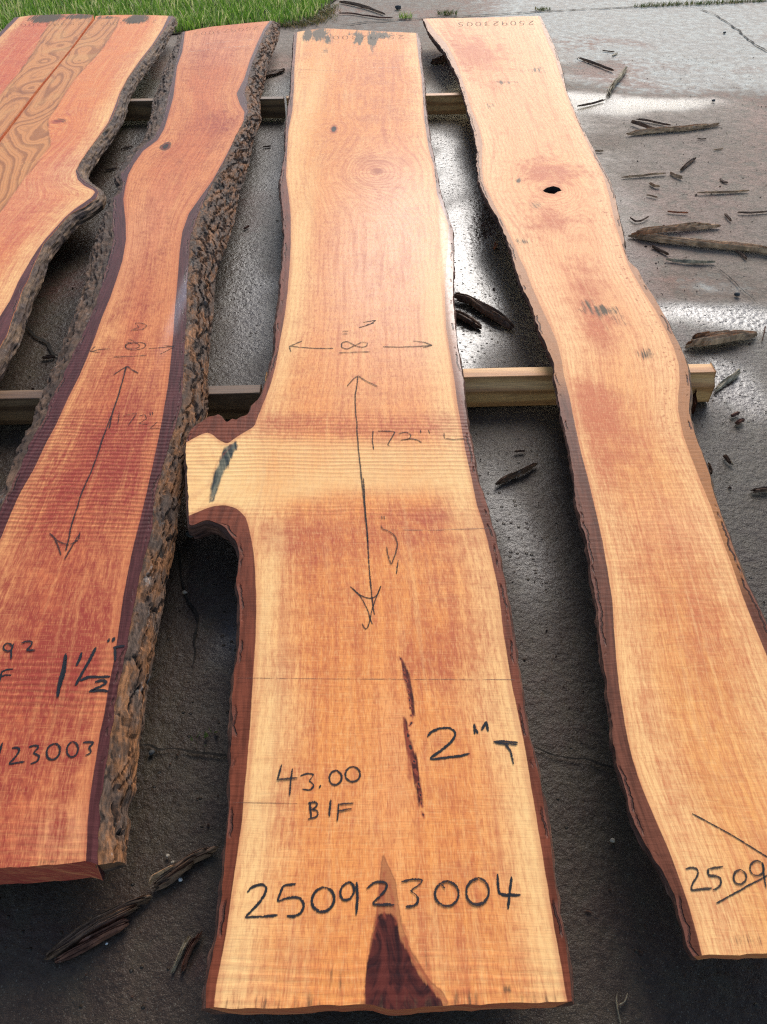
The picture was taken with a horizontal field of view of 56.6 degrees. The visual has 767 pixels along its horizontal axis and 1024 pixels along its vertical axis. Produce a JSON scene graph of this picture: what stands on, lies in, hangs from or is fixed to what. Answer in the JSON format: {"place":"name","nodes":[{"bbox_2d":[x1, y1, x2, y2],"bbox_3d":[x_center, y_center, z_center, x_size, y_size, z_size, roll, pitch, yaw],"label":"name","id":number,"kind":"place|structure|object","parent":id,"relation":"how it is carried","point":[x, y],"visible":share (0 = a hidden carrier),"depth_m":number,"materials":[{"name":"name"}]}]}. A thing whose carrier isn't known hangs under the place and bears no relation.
{"place":"outdoors","nodes":[
{"label":"outdoors","id":0,"kind":"place"},
{"bbox_2d":[0,0,334,33],"bbox_3d":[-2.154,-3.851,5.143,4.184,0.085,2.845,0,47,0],"label":"grass","id":1,"kind":"structure","parent":0,"point":[72,6],"depth_m":4.55,"materials":[{"name":"green plant"}]},
{"bbox_2d":[277,3,340,28],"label":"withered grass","id":2,"kind":"structure","parent":1,"relation":"on","point":[328,10],"depth_m":4.50,"materials":[{"name":"plant"}]},
{"bbox_2d":[191,727,216,744],"bbox_3d":[-0.310,0.386,1.231,0.035,0.014,0.042,28,53,23],"label":"weed tuft","id":3,"kind":"object","parent":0,"point":[205,734],"visible":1,"depth_m":1.23,"materials":[{"name":"green plant"}]},
{"bbox_2d":[0,0,766,1023],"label":"ground","id":4,"kind":"structure","parent":0,"point":[566,714],"depth_m":1.62,"materials":[{"name":"concrete"}]},
{"bbox_2d":[25,325,57,355],"bbox_3d":[-1.003,-0.504,2.070,0.413,0.001,0.027,35,56,28],"label":"ground crack","id":5,"kind":"object","parent":4,"relation":"on","point":[44,341],"visible":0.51,"depth_m":2.06,"materials":[{"name":"black concrete"}]},
{"bbox_2d":[42,355,54,358],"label":"bark strip","id":6,"kind":"object","parent":4,"relation":"on","point":[48,356],"visible":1,"depth_m":2.00,"materials":[{"name":"brown wood"}]},
{"bbox_2d":[54,919,128,962],"bbox_3d":[-0.416,0.611,1.016,0.106,0.020,0.013,-21,50,-19],"label":"bark strip","id":7,"kind":"object","parent":4,"relation":"on","point":[87,943],"visible":1,"depth_m":1.01,"materials":[{"name":"brown wood"}]},
{"bbox_2d":[44,894,151,959],"bbox_3d":[-0.413,0.595,1.031,0.156,0.021,0.024,-23,51,-20],"label":"bark strip","id":8,"kind":"object","parent":4,"relation":"on","point":[94,924],"visible":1,"depth_m":1.02,"materials":[{"name":"brown wood"}]},
{"bbox_2d":[0,385,261,424],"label":"timber bearer","id":9,"kind":"object","parent":4,"relation":"on","point":[224,402],"visible":0.23,"depth_m":1.78,"materials":[{"name":"brown wood"}]},
{"bbox_2d":[171,936,190,972],"bbox_3d":[-0.288,0.626,1.009,0.007,0.010,0.049,16,49,15],"label":"bark fibre","id":10,"kind":"object","parent":4,"relation":"on","point":[183,948],"visible":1,"depth_m":1.01,"materials":[{"name":"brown wood"}]},
{"bbox_2d":[140,744,227,755],"bbox_3d":[-0.341,0.408,1.216,0.225,0.001,0.011,5,47,5],"label":"ground crack","id":11,"kind":"object","parent":4,"relation":"on","point":[189,751],"visible":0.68,"depth_m":1.22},
{"bbox_2d":[152,846,218,890],"bbox_3d":[-0.303,0.537,1.086,0.107,0.018,0.021,-29,53,-24],"label":"bark strip","id":12,"kind":"object","parent":4,"relation":"on","point":[175,872],"visible":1,"depth_m":1.08,"materials":[{"name":"brown wood"}]},
{"bbox_2d":[148,865,172,884],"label":"bark strip","id":13,"kind":"object","parent":12,"relation":"on","point":[153,877],"visible":1,"depth_m":1.07,"materials":[{"name":"beige wood"}]},
{"bbox_2d":[175,541,198,665],"bbox_3d":[-0.396,0.165,1.444,0.028,0.001,0.361,-12,48,-11],"label":"ground crack","id":14,"kind":"object","parent":4,"relation":"on","point":[192,608],"visible":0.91,"depth_m":1.42,"materials":[{"name":"black concrete"}]},
{"bbox_2d":[181,931,202,972],"bbox_3d":[-0.275,0.622,1.011,0.010,0.012,0.056,15,49,14],"label":"bark fibre","id":15,"kind":"object","parent":4,"relation":"on","point":[191,945],"visible":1,"depth_m":1.01,"materials":[{"name":"brown wood"}]},
{"bbox_2d":[124,96,285,120],"bbox_3d":[-2.170,-1.815,3.241,3.430,0.086,0.040,-2,47,-2],"label":"timber bearer","id":16,"kind":"object","parent":4,"relation":"on","point":[141,109],"visible":0.19,"depth_m":3.27,"materials":[{"name":"brown wood"}]},
{"bbox_2d":[0,14,93,141],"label":"live edge plank","id":17,"kind":"object","parent":16,"relation":"on","point":[35,50],"visible":0.88,"depth_m":3.61,"materials":[{"name":"orange sawn wood"},{"name":"brown swirly-grained wood"}]},
{"bbox_2d":[0,15,177,380],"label":"live edge plank","id":18,"kind":"object","parent":16,"relation":"on","point":[58,138],"visible":1,"depth_m":2.74,"materials":[{"name":"orange wood"}]},
{"bbox_2d":[0,21,280,884],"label":"live edge plank","id":19,"kind":"object","parent":16,"relation":"on","point":[91,493],"visible":1,"depth_m":1.51,"materials":[{"name":"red wood"}]},
{"bbox_2d":[266,68,285,77],"bbox_3d":[-0.579,-2.317,3.755,0.048,0.016,0.167,33,55,27],"label":"bark fibre","id":20,"kind":"object","parent":4,"relation":"on","point":[272,72],"visible":0.91,"depth_m":3.75,"materials":[{"name":"wood"}]},
{"bbox_2d":[339,1,384,14],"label":"stick","id":21,"kind":"object","parent":4,"relation":"on","point":[361,6],"visible":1,"depth_m":4.73,"materials":[{"name":"brown wood"}]},
{"bbox_2d":[339,12,392,17],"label":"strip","id":22,"kind":"object","parent":4,"relation":"on","point":[364,15],"visible":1,"depth_m":4.58,"materials":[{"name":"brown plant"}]},
{"bbox_2d":[286,93,465,114],"bbox_3d":[0.163,-1.904,3.324,1.219,0.086,0.040,-2,47,-2],"label":"timber bearer","id":23,"kind":"object","parent":4,"relation":"on","point":[444,103],"visible":0.16,"depth_m":3.31,"materials":[{"name":"brown wood"}]},
{"bbox_2d":[0,56,766,1020],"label":"bark crumbs","id":24,"kind":"object","parent":4,"relation":"on","point":[538,502],"visible":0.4,"depth_m":1.84,"materials":[{"name":"brown wood"}]},
{"bbox_2d":[398,9,411,18],"bbox_3d":[0.143,-3.174,4.538,0.120,0.045,0.078,0,47,0],"label":"weed tuft","id":25,"kind":"object","parent":4,"relation":"on","point":[406,15],"visible":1,"depth_m":4.54,"materials":[{"name":"green plant"}]},
{"bbox_2d":[431,55,446,63],"bbox_3d":[0.314,-2.484,3.906,0.154,0.024,0.062,-30,54,-25],"label":"bark chunk","id":26,"kind":"object","parent":4,"relation":"on","point":[439,59],"visible":0.68,"depth_m":3.89,"materials":[{"name":"brown wood"}]},
{"bbox_2d":[437,9,458,15],"bbox_3d":[0.413,-3.239,4.610,0.163,0.030,0.098,0,47,0],"label":"weed tuft","id":27,"kind":"object","parent":4,"relation":"on","point":[445,12],"visible":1,"depth_m":4.60,"materials":[{"name":"green plant"}]},
{"bbox_2d":[456,310,481,329],"bbox_3d":[0.251,-0.580,2.130,0.036,0.019,0.122,-36,56,-29],"label":"bark chunk","id":28,"kind":"object","parent":4,"relation":"on","point":[468,319],"visible":0.93,"depth_m":2.12,"materials":[{"name":"brown wood"}]},
{"bbox_2d":[454,292,514,329],"bbox_3d":[0.307,-0.621,2.160,0.042,0.030,0.250,-33,55,-27],"label":"bark chunk","id":29,"kind":"object","parent":4,"relation":"on","point":[493,314],"visible":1,"depth_m":2.14,"materials":[{"name":"brown wood"}]},
{"bbox_2d":[265,363,715,406],"bbox_3d":[0.276,-0.323,1.846,1.150,0.086,0.063,-1,47,-1],"label":"timber bearer","id":30,"kind":"object","parent":4,"relation":"on","point":[517,386],"visible":0.34,"depth_m":1.83,"materials":[{"name":"beige wood"}]},
{"bbox_2d":[184,28,573,1015],"bbox_3d":[-0.123,-1.005,2.393,0.724,0.052,4.440,0,47,0],"label":"live edge plank","id":31,"kind":"object","parent":30,"relation":"on","point":[388,848],"visible":1,"depth_m":1.23,"materials":[{"name":"orange wood"}]},
{"bbox_2d":[422,16,766,959],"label":"live edge plank","id":32,"kind":"object","parent":30,"relation":"on","point":[682,634],"visible":1,"depth_m":1.43,"materials":[{"name":"brown wood"}]},
{"bbox_2d":[495,463,537,485],"bbox_3d":[0.314,-0.093,1.676,0.130,0.017,0.014,-23,51,-20],"label":"bark strip","id":33,"kind":"object","parent":4,"relation":"on","point":[515,474],"visible":1,"depth_m":1.67,"materials":[{"name":"brown wood"}]},
{"bbox_2d":[535,5,550,10],"bbox_3d":[1.050,-3.317,4.687,0.124,0.022,0.086,0,47,0],"label":"weed tuft","id":34,"kind":"object","parent":4,"relation":"on","point":[543,8],"visible":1,"depth_m":4.69,"materials":[{"name":"green plant"}]},
{"bbox_2d":[343,0,766,24],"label":"ground joint","id":35,"kind":"object","parent":4,"relation":"on","point":[501,13],"visible":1,"depth_m":4.61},
{"bbox_2d":[534,747,613,768],"bbox_3d":[0.330,0.418,1.207,0.196,0.001,0.009,10,48,9],"label":"ground crack","id":36,"kind":"object","parent":4,"relation":"on","point":[597,763],"visible":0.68,"depth_m":1.21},
{"bbox_2d":[577,99,604,106],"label":"bark strip","id":37,"kind":"object","parent":4,"relation":"on","point":[595,102],"visible":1,"depth_m":3.44,"materials":[{"name":"wood"}]},
{"bbox_2d":[578,57,613,70],"bbox_3d":[1.154,-2.437,3.870,0.018,0.013,0.283,-23,51,-20],"label":"bark strip","id":38,"kind":"object","parent":4,"relation":"on","point":[597,64],"visible":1,"depth_m":3.86,"materials":[{"name":"wood"}]},
{"bbox_2d":[606,66,627,96],"bbox_3d":[1.203,-2.224,3.664,0.032,0.023,0.537,18,50,16],"label":"bark strip","id":39,"kind":"object","parent":4,"relation":"on","point":[615,81],"visible":1,"depth_m":3.64,"materials":[{"name":"brown wood"}]},
{"bbox_2d":[616,994,620,1023],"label":"twig","id":40,"kind":"object","parent":4,"relation":"on","point":[617,1009],"visible":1,"depth_m":0.96,"materials":[{"name":"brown wood"}]},
{"bbox_2d":[630,216,648,221],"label":"bark strip","id":41,"kind":"object","parent":4,"relation":"on","point":[634,220],"visible":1,"depth_m":2.58,"materials":[{"name":"wood"}]},
{"bbox_2d":[621,172,665,177],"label":"bark strip","id":42,"kind":"object","parent":4,"relation":"on","point":[641,175],"visible":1,"depth_m":2.86,"materials":[{"name":"wood"}]},
{"bbox_2d":[636,118,670,125],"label":"bark strip","id":43,"kind":"object","parent":4,"relation":"on","point":[648,120],"visible":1,"depth_m":3.27,"materials":[{"name":"brown wood"}]},
{"bbox_2d":[652,245,668,254],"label":"bark strip","id":44,"kind":"object","parent":4,"relation":"on","point":[660,250],"visible":1,"depth_m":2.43,"materials":[{"name":"brown wood"}]},
{"bbox_2d":[626,123,720,134],"bbox_3d":[1.311,-1.722,3.198,0.480,0.019,0.036,-11,48,-10],"label":"bark strip","id":45,"kind":"object","parent":4,"relation":"on","point":[670,129],"visible":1,"depth_m":3.19,"materials":[{"name":"brown wood"}]},
{"bbox_2d":[631,120,654,127],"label":"bark strip","id":46,"kind":"object","parent":45,"relation":"on","point":[641,124],"visible":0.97,"depth_m":3.22,"materials":[{"name":"wood"}]},
{"bbox_2d":[631,222,720,234],"bbox_3d":[1.041,-1.011,2.531,0.343,0.022,0.024,-8,47,-8],"label":"bark strip","id":47,"kind":"object","parent":4,"relation":"on","point":[677,227],"visible":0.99,"depth_m":2.53,"materials":[{"name":"wood"}]},
{"bbox_2d":[670,172,681,178],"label":"bark strip","id":48,"kind":"object","parent":4,"relation":"on","point":[676,175],"visible":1,"depth_m":2.85,"materials":[{"name":"brown wood"}]},
{"bbox_2d":[667,211,687,213],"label":"bark strip","id":49,"kind":"object","parent":4,"relation":"on","point":[677,212],"visible":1,"depth_m":2.63,"materials":[{"name":"wood"}]},
{"bbox_2d":[680,157,695,170],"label":"bark strip","id":50,"kind":"object","parent":4,"relation":"on","point":[686,164],"visible":1,"depth_m":2.93,"materials":[{"name":"brown wood"}]},
{"bbox_2d":[666,258,714,263],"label":"bark strip","id":51,"kind":"object","parent":4,"relation":"on","point":[687,261],"visible":1,"depth_m":2.37,"materials":[{"name":"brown wood"}]},
{"bbox_2d":[691,390,697,414],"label":"bark strip","id":52,"kind":"object","parent":4,"relation":"on","point":[694,402],"visible":0.6,"depth_m":1.83,"materials":[{"name":"brown wood"}]},
{"bbox_2d":[628,233,766,254],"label":"bark strip","id":53,"kind":"object","parent":4,"relation":"on","point":[738,246],"visible":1,"depth_m":2.44,"materials":[{"name":"brown wood"}]},
{"bbox_2d":[633,0,765,7],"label":"joint grass","id":54,"kind":"structure","parent":4,"relation":"on","point":[692,3],"depth_m":4.79,"materials":[{"name":"green plant"}]},
{"bbox_2d":[707,462,712,475],"bbox_3d":[0.773,-0.105,1.687,0.009,0.017,0.038,0,47,0],"label":"bark chip","id":55,"kind":"object","parent":4,"relation":"on","point":[710,468],"visible":0.62,"depth_m":1.68,"materials":[{"name":"brown wood"}]},
{"bbox_2d":[685,330,757,347],"bbox_3d":[0.975,-0.504,2.051,0.239,0.031,0.041,-13,48,-12],"label":"bark chunk","id":56,"kind":"object","parent":4,"relation":"on","point":[717,337],"visible":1,"depth_m":2.04,"materials":[{"name":"brown wood"}]},
{"bbox_2d":[692,331,709,338],"bbox_3d":[0.913,-0.509,2.040,0.059,0.017,0.013,-14,48,-12],"label":"bark chip","id":57,"kind":"object","parent":56,"relation":"on","point":[700,334],"visible":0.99,"depth_m":2.03,"materials":[{"name":"brown wood"}]},
{"bbox_2d":[697,190,748,192],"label":"bark strip","id":58,"kind":"object","parent":4,"relation":"on","point":[735,191],"visible":1,"depth_m":2.75,"materials":[{"name":"brown wood"}]},
{"bbox_2d":[723,454,730,463],"bbox_3d":[0.828,-0.129,1.714,0.007,0.010,0.030,-10,48,-9],"label":"bark chip","id":59,"kind":"object","parent":4,"relation":"on","point":[726,457],"visible":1,"depth_m":1.71,"materials":[{"name":"brown wood"}]},
{"bbox_2d":[714,368,740,391],"bbox_3d":[0.931,-0.357,1.925,0.135,0.014,0.015,-31,54,-26],"label":"wood splinter","id":60,"kind":"object","parent":4,"relation":"on","point":[728,379],"visible":1,"depth_m":1.92,"materials":[{"name":"grey wood"}]},
{"bbox_2d":[700,8,766,50],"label":"ground crack","id":61,"kind":"object","parent":4,"relation":"on","point":[740,31],"visible":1,"depth_m":4.31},
{"bbox_2d":[730,411,739,416],"bbox_3d":[0.905,-0.253,1.831,0.030,0.009,0.009,-22,51,-20],"label":"bark chip","id":62,"kind":"object","parent":4,"relation":"on","point":[734,414],"visible":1,"depth_m":1.83,"materials":[{"name":"brown wood"}]},
{"bbox_2d":[718,267,756,302],"bbox_3d":[1.131,-0.730,2.281,0.008,0.001,0.255,-9,48,-8],"label":"ground crack","id":63,"kind":"object","parent":4,"relation":"on","point":[734,281],"visible":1,"depth_m":2.30,"materials":[{"name":"grey concrete"}]},
{"bbox_2d":[735,418,744,424],"bbox_3d":[0.906,-0.232,1.810,0.031,0.011,0.013,-28,53,-24],"label":"bark chip","id":64,"kind":"object","parent":4,"relation":"on","point":[739,421],"visible":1,"depth_m":1.81,"materials":[{"name":"brown wood"}]},
{"bbox_2d":[736,250,746,259],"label":"bark strip","id":65,"kind":"object","parent":4,"relation":"on","point":[743,255],"visible":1,"depth_m":2.41,"materials":[{"name":"brown wood"}]},
{"bbox_2d":[737,211,766,213],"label":"bark strip","id":66,"kind":"object","parent":4,"relation":"on","point":[746,212],"visible":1,"depth_m":2.63,"materials":[{"name":"wood"}]},
{"bbox_2d":[750,487,766,492],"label":"bark strip","id":67,"kind":"object","parent":4,"relation":"on","point":[760,489],"visible":1,"depth_m":1.64,"materials":[{"name":"wood"}]}
]}

